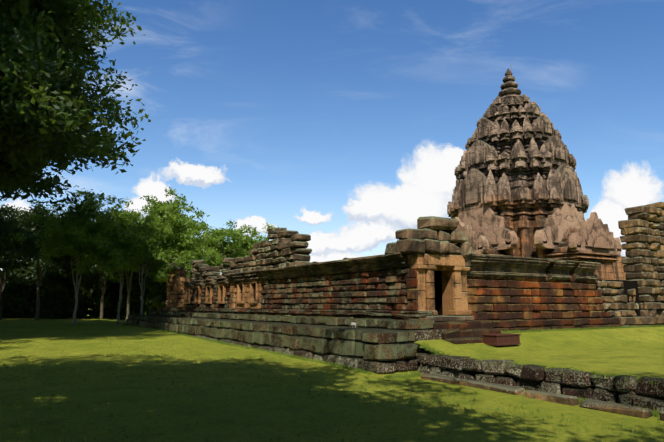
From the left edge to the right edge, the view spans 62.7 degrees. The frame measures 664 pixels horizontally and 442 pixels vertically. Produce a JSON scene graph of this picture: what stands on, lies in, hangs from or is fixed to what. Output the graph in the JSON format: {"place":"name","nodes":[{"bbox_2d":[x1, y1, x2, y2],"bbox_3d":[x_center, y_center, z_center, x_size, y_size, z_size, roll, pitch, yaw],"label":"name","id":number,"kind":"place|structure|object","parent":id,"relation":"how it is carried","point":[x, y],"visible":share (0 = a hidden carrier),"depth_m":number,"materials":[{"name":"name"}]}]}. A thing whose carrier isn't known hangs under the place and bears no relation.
{"place":"outdoors","nodes":[
{"label":"outdoors","id":0,"kind":"place"},
{"bbox_2d":[0,315,663,441],"bbox_3d":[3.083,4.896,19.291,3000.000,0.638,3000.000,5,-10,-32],"label":"lawn","id":1,"kind":"structure","parent":0,"point":[91,340],"depth_m":11.81,"materials":[{"name":"green plant"}]},
{"bbox_2d":[0,205,21,259],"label":"tree","id":2,"kind":"object","parent":1,"relation":"on","point":[4,232],"visible":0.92,"depth_m":50.22,"materials":[{"name":"green plant"}]},
{"bbox_2d":[0,204,54,319],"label":"tree","id":3,"kind":"object","parent":1,"relation":"on","point":[2,284],"visible":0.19,"depth_m":57.56,"materials":[{"name":"green plant"}]},
{"bbox_2d":[1,257,57,317],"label":"bush","id":4,"kind":"object","parent":1,"relation":"on","point":[21,275],"visible":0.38,"depth_m":66.62,"materials":[{"name":"green plant"}]},
{"bbox_2d":[10,207,74,264],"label":"tree","id":5,"kind":"object","parent":1,"relation":"on","point":[20,254],"visible":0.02,"depth_m":72.77,"materials":[{"name":"green plant"}]},
{"bbox_2d":[0,196,93,320],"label":"tree","id":6,"kind":"object","parent":1,"relation":"on","point":[29,244],"visible":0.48,"depth_m":55.27,"materials":[{"name":"green plant"}]},
{"bbox_2d":[2,264,93,318],"bbox_3d":[-35.854,9.323,66.814,10.824,8.970,12.686,0,-9,-1],"label":"bush","id":7,"kind":"object","parent":1,"relation":"on","point":[14,304],"visible":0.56,"depth_m":64.65,"materials":[{"name":"green plant"}]},
{"bbox_2d":[0,34,97,226],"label":"tree","id":8,"kind":"object","parent":1,"relation":"on","point":[81,213],"visible":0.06,"depth_m":41.02,"materials":[{"name":"green plant"}]},
{"bbox_2d":[0,65,114,198],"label":"tree","id":9,"kind":"object","parent":1,"relation":"on","point":[101,156],"visible":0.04,"depth_m":31.52,"materials":[{"name":"green plant"}]},
{"bbox_2d":[0,38,117,197],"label":"tree","id":10,"kind":"object","parent":1,"relation":"on","point":[22,140],"visible":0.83,"depth_m":25.92,"materials":[{"name":"green plant"}]},
{"bbox_2d":[28,257,90,306],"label":"tree","id":11,"kind":"object","parent":1,"relation":"on","point":[49,269],"visible":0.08,"depth_m":65.03,"materials":[{"name":"green plant"}]},
{"bbox_2d":[26,260,105,316],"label":"bush","id":12,"kind":"object","parent":1,"relation":"on","point":[41,293],"visible":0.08,"depth_m":71.54,"materials":[{"name":"green plant"}]},
{"bbox_2d":[6,188,132,324],"bbox_3d":[-20.953,3.202,46.160,10.294,12.379,9.155,-7,-11,38],"label":"lawn tree","id":13,"kind":"object","parent":1,"relation":"on","point":[59,234],"visible":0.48,"depth_m":44.89,"materials":[{"name":"green plant"}]},
{"bbox_2d":[4,86,145,195],"bbox_3d":[-25.391,-2.474,36.470,18.059,20.983,19.219,-5,-10,29],"label":"tree","id":14,"kind":"object","parent":1,"relation":"on","point":[122,154],"visible":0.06,"depth_m":40.30,"materials":[{"name":"green plant"}]},
{"bbox_2d":[0,0,150,164],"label":"tree","id":15,"kind":"object","parent":1,"relation":"on","point":[24,24],"visible":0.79,"depth_m":28.71,"materials":[{"name":"green plant"}]},
{"bbox_2d":[23,258,141,319],"bbox_3d":[-29.967,8.996,66.289,13.731,9.708,11.715,-8,-12,42],"label":"bush","id":16,"kind":"object","parent":1,"relation":"on","point":[65,288],"visible":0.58,"depth_m":63.84,"materials":[{"name":"green plant"}]},
{"bbox_2d":[43,255,139,318],"bbox_3d":[-25.959,5.833,62.411,11.019,12.030,10.354,1,-9,-9],"label":"tree","id":17,"kind":"object","parent":1,"relation":"on","point":[68,259],"visible":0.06,"depth_m":61.45,"materials":[{"name":"green plant"}]},
{"bbox_2d":[72,261,163,311],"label":"tree","id":18,"kind":"object","parent":1,"relation":"on","point":[125,288],"depth_m":70.61,"materials":[{"name":"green plant"}]},
{"bbox_2d":[60,191,177,323],"bbox_3d":[-17.602,3.561,46.095,9.821,11.707,10.897,2,-9,-10],"label":"lawn tree","id":19,"kind":"object","parent":1,"relation":"on","point":[125,220],"visible":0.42,"depth_m":44.46,"materials":[{"name":"green plant"}]},
{"bbox_2d":[85,245,179,320],"bbox_3d":[-22.743,6.185,61.382,10.052,10.974,9.445,5,-10,-29],"label":"tree","id":20,"kind":"object","parent":1,"relation":"on","point":[127,284],"visible":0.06,"depth_m":60.75,"materials":[{"name":"green plant"}]},
{"bbox_2d":[76,264,190,320],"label":"bush","id":21,"kind":"object","parent":1,"relation":"on","point":[149,292],"visible":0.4,"depth_m":65.26,"materials":[{"name":"green plant"}]},
{"bbox_2d":[81,212,197,314],"bbox_3d":[-15.781,4.088,44.991,8.593,10.244,9.535,-7,-11,40],"label":"lawn tree","id":22,"kind":"object","parent":1,"relation":"on","point":[121,261],"visible":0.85,"depth_m":44.02,"materials":[{"name":"green plant"}]},
{"bbox_2d":[123,264,190,320],"bbox_3d":[-19.312,9.061,69.776,15.727,11.120,13.418,2,-9,-11],"label":"bush","id":23,"kind":"object","parent":1,"relation":"on","point":[156,302],"visible":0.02,"depth_m":64.44,"materials":[{"name":"green plant"}]},
{"bbox_2d":[117,257,201,310],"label":"tree","id":24,"kind":"object","parent":1,"relation":"on","point":[154,282],"visible":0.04,"depth_m":66.93,"materials":[{"name":"green plant"}]},
{"bbox_2d":[140,186,219,264],"bbox_3d":[-15.141,3.387,49.125,9.571,12.942,10.762,2,-9,-13],"label":"lawn tree","id":25,"kind":"object","parent":1,"relation":"on","point":[173,217],"visible":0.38,"depth_m":47.79,"materials":[{"name":"green plant"}]},
{"bbox_2d":[184,219,278,277],"bbox_3d":[-12.023,5.407,59.620,10.230,12.195,11.351,8,-12,-41],"label":"tree","id":26,"kind":"object","parent":1,"relation":"on","point":[219,250],"visible":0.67,"depth_m":58.83,"materials":[{"name":"green plant"}]},
{"bbox_2d":[236,232,271,255],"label":"tree","id":27,"kind":"object","parent":1,"relation":"on","point":[261,238],"visible":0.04,"depth_m":64.59,"materials":[{"name":"green plant"}]},
{"bbox_2d":[126,311,432,360],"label":"stone platform","id":28,"kind":"structure","parent":1,"relation":"on","point":[387,347],"depth_m":21.21,"materials":[{"name":"grey stone"}]},
{"bbox_2d":[157,268,433,319],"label":"gallery wall","id":29,"kind":"structure","parent":28,"relation":"on","point":[299,307],"depth_m":24.53,"materials":[{"name":"brown stone"}]},
{"bbox_2d":[166,254,471,315],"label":"sandstone door frames","id":30,"kind":"structure","parent":29,"relation":"attached to","point":[453,269],"depth_m":20.87,"materials":[{"name":"beige stone"}]},
{"bbox_2d":[164,216,600,321],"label":"weathered cornices","id":31,"kind":"object","parent":29,"relation":"on","point":[283,253],"visible":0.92,"depth_m":23.90,"materials":[{"name":"stone"}]},
{"bbox_2d":[146,312,663,411],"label":"plinth and retaining wall","id":32,"kind":"structure","parent":1,"relation":"on","point":[532,376],"depth_m":14.66,"materials":[{"name":"grey stone"}]},
{"bbox_2d":[173,228,663,399],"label":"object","id":33,"kind":"object","parent":1,"relation":"on","point":[628,285],"depth_m":23.80,"materials":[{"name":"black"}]},
{"bbox_2d":[448,65,626,279],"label":"prang tower","id":34,"kind":"structure","parent":1,"relation":"on","point":[524,221],"depth_m":38.59,"materials":[{"name":"stone"}]},
{"bbox_2d":[447,94,588,214],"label":"tower antefixes","id":35,"kind":"object","parent":34,"relation":"on","point":[474,186],"visible":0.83,"depth_m":39.96,"materials":[{"name":"stone"}]},
{"bbox_2d":[454,202,621,254],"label":"carved pediments","id":36,"kind":"object","parent":34,"relation":"on","point":[482,228],"visible":0.56,"depth_m":37.44,"materials":[{"name":"stone"}]},
{"bbox_2d":[421,202,663,420],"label":"stone blocks","id":37,"kind":"structure","parent":1,"relation":"on","point":[642,238],"depth_m":27.97,"materials":[{"name":"stone"}]},
{"bbox_2d":[0,79,663,263],"bbox_3d":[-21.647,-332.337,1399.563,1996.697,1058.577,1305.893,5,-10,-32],"label":"cloud","id":38,"kind":"structure","parent":0,"point":[378,214],"depth_m":1402.39,"materials":[{"name":"white"}]},
{"bbox_2d":[0,0,663,274],"label":"sky","id":39,"kind":"structure","parent":0,"point":[308,104],"materials":[{"name":"blue"}]},
{"bbox_2d":[406,267,640,343],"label":"gallery wall","id":40,"kind":"structure","parent":0,"point":[494,318],"depth_m":22.82,"materials":[{"name":"brown stone"}]},
{"bbox_2d":[414,326,663,379],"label":"terrace lawn","id":41,"kind":"structure","parent":0,"point":[638,352],"depth_m":17.82,"materials":[{"name":"green plant"}]},
{"bbox_2d":[482,333,520,345],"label":"stone block","id":42,"kind":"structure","parent":41,"relation":"on","point":[501,339],"depth_m":18.46,"materials":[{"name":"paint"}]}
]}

